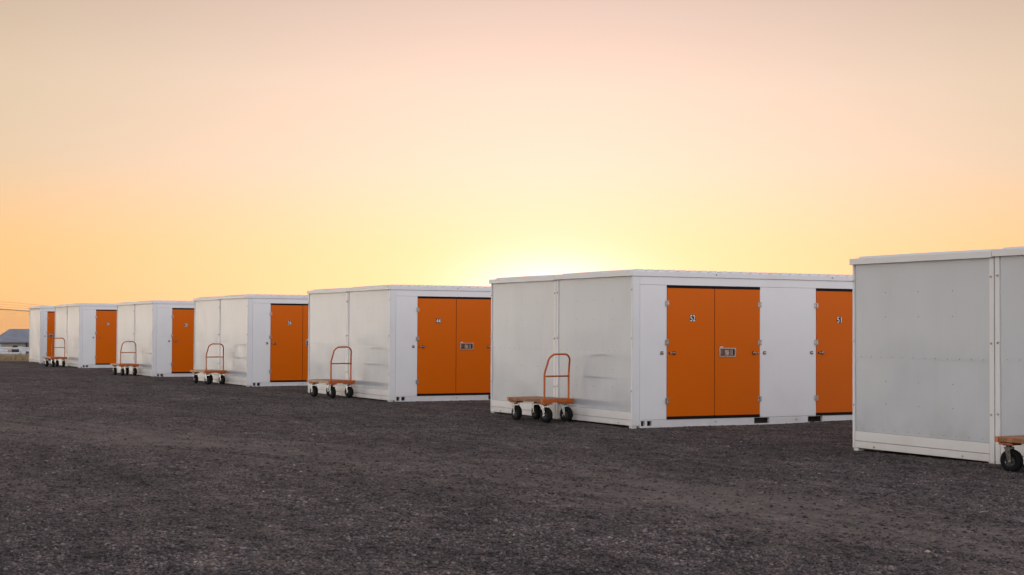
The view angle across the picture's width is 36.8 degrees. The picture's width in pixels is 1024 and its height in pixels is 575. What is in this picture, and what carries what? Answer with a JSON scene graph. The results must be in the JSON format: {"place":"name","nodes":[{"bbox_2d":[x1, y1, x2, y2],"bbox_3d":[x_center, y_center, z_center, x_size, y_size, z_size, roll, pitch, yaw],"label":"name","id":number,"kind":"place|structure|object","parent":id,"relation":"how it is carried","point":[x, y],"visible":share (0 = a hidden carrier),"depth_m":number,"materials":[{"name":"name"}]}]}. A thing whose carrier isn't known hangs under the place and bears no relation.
{"place":"outdoors","nodes":[
{"label":"outdoors","id":0,"kind":"place"},
{"bbox_2d":[0,353,28,360],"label":"dry grass","id":1,"kind":"structure","parent":0,"point":[14,358],"depth_m":73.97,"materials":[{"name":"beige plant"}]},
{"bbox_2d":[0,343,1023,574],"bbox_3d":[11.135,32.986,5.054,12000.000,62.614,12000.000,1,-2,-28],"label":"gravel ground","id":2,"kind":"structure","parent":0,"point":[168,440],"depth_m":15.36,"materials":[{"name":"grey gravel"}]},
{"bbox_2d":[0,329,28,346],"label":"metal roofed shed","id":3,"kind":"structure","parent":2,"relation":"on","point":[10,338],"depth_m":401.31,"materials":[{"name":"grey"}]},
{"bbox_2d":[0,301,44,358],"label":"chain link fence","id":4,"kind":"object","parent":2,"relation":"on","point":[23,311],"visible":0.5,"depth_m":74.24,"materials":[{"name":"grey"}]},
{"bbox_2d":[29,306,54,362],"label":"storage container","id":5,"kind":"object","parent":2,"relation":"on","point":[41,328],"visible":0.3,"depth_m":66.39,"materials":[{"name":"grey metal"}]},
{"bbox_2d":[46,312,54,358],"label":"door","id":6,"kind":"structure","parent":5,"relation":"in","point":[51,315],"depth_m":66.37,"materials":[{"name":"orange paint"}]},
{"bbox_2d":[42,338,66,366],"bbox_3d":[-17.813,2.524,60.089,0.658,1.130,1.059,1,-2,-35],"label":"platform cart","id":7,"kind":"object","parent":2,"relation":"on","point":[55,362],"visible":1,"depth_m":59.80,"materials":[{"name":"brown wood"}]},
{"bbox_2d":[54,304,66,365],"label":"storage container","id":8,"kind":"object","parent":2,"relation":"on","point":[60,320],"visible":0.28,"depth_m":61.73,"materials":[{"name":"white metal"}]},
{"bbox_2d":[66,303,116,367],"bbox_3d":[-14.346,1.910,61.035,6.098,2.495,2.306,1,-2,-28],"label":"storage container","id":9,"kind":"object","parent":2,"relation":"on","point":[91,335],"visible":0.32,"depth_m":59.05,"materials":[{"name":"white metal"}]},
{"bbox_2d":[95,311,116,363],"bbox_3d":[-15.534,1.905,59.141,0.933,2.021,0.057,1,-2,-28],"label":"door","id":10,"kind":"structure","parent":9,"relation":"in","point":[106,321],"depth_m":59.13,"materials":[{"name":"orange paint"}]},
{"bbox_2d":[110,341,138,375],"bbox_3d":[-12.720,2.322,50.650,0.658,1.130,1.059,1,-2,-31],"label":"platform cart","id":11,"kind":"object","parent":2,"relation":"on","point":[121,365],"visible":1,"depth_m":50.35,"materials":[{"name":"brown wood"}]},
{"bbox_2d":[116,302,133,373],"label":"storage container","id":12,"kind":"object","parent":2,"relation":"on","point":[125,321],"visible":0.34,"depth_m":52.58,"materials":[{"name":"white metal"}]},
{"bbox_2d":[133,300,193,376],"bbox_3d":[-9.417,1.727,51.835,6.098,2.495,2.443,1,-2,-28],"label":"storage container","id":13,"kind":"object","parent":2,"relation":"on","point":[164,335],"visible":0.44,"depth_m":49.78,"materials":[{"name":"white metal"}]},
{"bbox_2d":[171,309,193,371],"bbox_3d":[-10.574,1.720,49.882,0.933,2.021,0.061,1,-2,-28],"label":"door","id":14,"kind":"structure","parent":13,"relation":"in","point":[182,335],"depth_m":49.84,"materials":[{"name":"orange paint"}]},
{"bbox_2d":[190,343,226,383],"bbox_3d":[-8.366,2.101,42.553,0.658,1.130,1.059,1,-2,-35],"label":"platform cart","id":15,"kind":"object","parent":2,"relation":"on","point":[208,379],"visible":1,"depth_m":42.27,"materials":[{"name":"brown wood"}]},
{"bbox_2d":[193,296,229,382],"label":"storage container","id":16,"kind":"object","parent":2,"relation":"on","point":[206,322],"visible":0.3,"depth_m":44.38,"materials":[{"name":"white metal"}]},
{"bbox_2d":[218,294,308,386],"bbox_3d":[-4.958,1.494,43.477,6.098,2.495,2.602,1,-2,-28],"label":"storage container","id":17,"kind":"object","parent":2,"relation":"on","point":[263,339],"visible":0.39,"depth_m":41.45,"materials":[{"name":"white metal"}]},
{"bbox_2d":[269,305,302,379],"bbox_3d":[-6.078,1.485,41.456,0.933,2.021,0.065,1,-2,-28],"label":"door","id":18,"kind":"structure","parent":17,"relation":"in","point":[285,337],"depth_m":41.46,"materials":[{"name":"orange paint"}]},
{"bbox_2d":[302,305,308,379],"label":"door","id":19,"kind":"structure","parent":17,"relation":"in","point":[305,307],"depth_m":41.72,"materials":[{"name":"orange paint"}]},
{"bbox_2d":[307,288,347,395],"bbox_3d":[-1.620,1.317,37.000,6.098,2.495,2.529,1,-2,-28],"label":"storage container","id":20,"kind":"object","parent":2,"relation":"on","point":[327,322],"visible":0.27,"depth_m":35.62,"materials":[{"name":"white metal"}]},
{"bbox_2d":[307,346,354,397],"bbox_3d":[-3.977,1.857,33.987,0.658,1.130,1.059,2,-2,-38],"label":"platform cart","id":21,"kind":"object","parent":2,"relation":"on","point":[330,388],"visible":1,"depth_m":33.75,"materials":[{"name":"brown wood"}]},
{"bbox_2d":[346,284,490,401],"bbox_3d":[-0.459,1.253,34.787,6.098,2.495,2.454,1,-2,-28],"label":"storage container","id":22,"kind":"object","parent":2,"relation":"on","point":[406,343],"visible":0.32,"depth_m":32.96,"materials":[{"name":"white metal"}]},
{"bbox_2d":[416,298,455,393],"bbox_3d":[-1.613,1.247,32.829,0.933,2.021,0.061,1,-2,-28],"label":"door","id":23,"kind":"structure","parent":22,"relation":"in","point":[436,322],"depth_m":32.84,"materials":[{"name":"orange paint"}]},
{"bbox_2d":[456,299,490,392],"bbox_3d":[-0.784,1.263,33.265,0.918,2.021,0.061,1,-2,-28],"label":"door","id":24,"kind":"structure","parent":22,"relation":"in","point":[473,316],"depth_m":33.24,"materials":[{"name":"orange paint"}]},
{"bbox_2d":[489,274,561,418],"bbox_3d":[2.831,1.092,28.527,6.098,2.495,2.458,1,-2,-28],"label":"storage container","id":25,"kind":"object","parent":2,"relation":"on","point":[523,329],"visible":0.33,"depth_m":27.12,"materials":[{"name":"grey metal"}]},
{"bbox_2d":[507,353,573,422],"bbox_3d":[0.493,1.647,25.543,0.658,1.130,1.059,1,-2,-37],"label":"platform cart","id":26,"kind":"object","parent":2,"relation":"on","point":[544,414],"visible":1,"depth_m":25.32,"materials":[{"name":"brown wood"}]},
{"bbox_2d":[554,269,852,428],"bbox_3d":[3.976,1.030,26.347,6.098,2.495,2.453,1,-2,-28],"label":"storage container","id":27,"kind":"object","parent":2,"relation":"on","point":[647,348],"visible":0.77,"depth_m":24.86,"materials":[{"name":"grey metal"}]},
{"bbox_2d":[665,288,713,416],"bbox_3d":[2.822,1.023,24.389,0.933,2.021,0.061,1,-2,-28],"label":"door","id":28,"kind":"structure","parent":27,"relation":"in","point":[689,342],"depth_m":24.40,"materials":[{"name":"orange paint"}]},
{"bbox_2d":[714,289,761,414],"bbox_3d":[3.651,1.039,24.824,0.918,2.021,0.061,1,-2,-28],"label":"door","id":29,"kind":"structure","parent":27,"relation":"in","point":[738,342],"depth_m":24.82,"materials":[{"name":"orange paint"}]},
{"bbox_2d":[815,291,852,412],"bbox_3d":[5.438,1.074,25.762,0.934,2.021,0.061,1,-2,-28],"label":"door","id":30,"kind":"structure","parent":27,"relation":"in","point":[834,309],"depth_m":25.75,"materials":[{"name":"orange paint"}]},
{"bbox_2d":[849,249,997,463],"bbox_3d":[7.577,0.871,20.038,6.098,2.495,2.472,1,-2,-28],"label":"storage container","id":31,"kind":"object","parent":2,"relation":"on","point":[923,340],"visible":0.95,"depth_m":18.54,"materials":[{"name":"white metal"}]},
{"bbox_2d":[992,246,1023,463],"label":"storage container","id":32,"kind":"object","parent":2,"relation":"on","point":[1009,341],"visible":0.82,"depth_m":17.36,"materials":[{"name":"white metal"}]},
{"bbox_2d":[995,435,1023,471],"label":"platform cart","id":33,"kind":"object","parent":2,"relation":"on","point":[1011,459],"visible":1,"depth_m":16.54,"materials":[{"name":"rubber"}]},
{"bbox_2d":[0,0,1023,333],"label":"sky","id":34,"kind":"structure","parent":0,"point":[179,150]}
]}

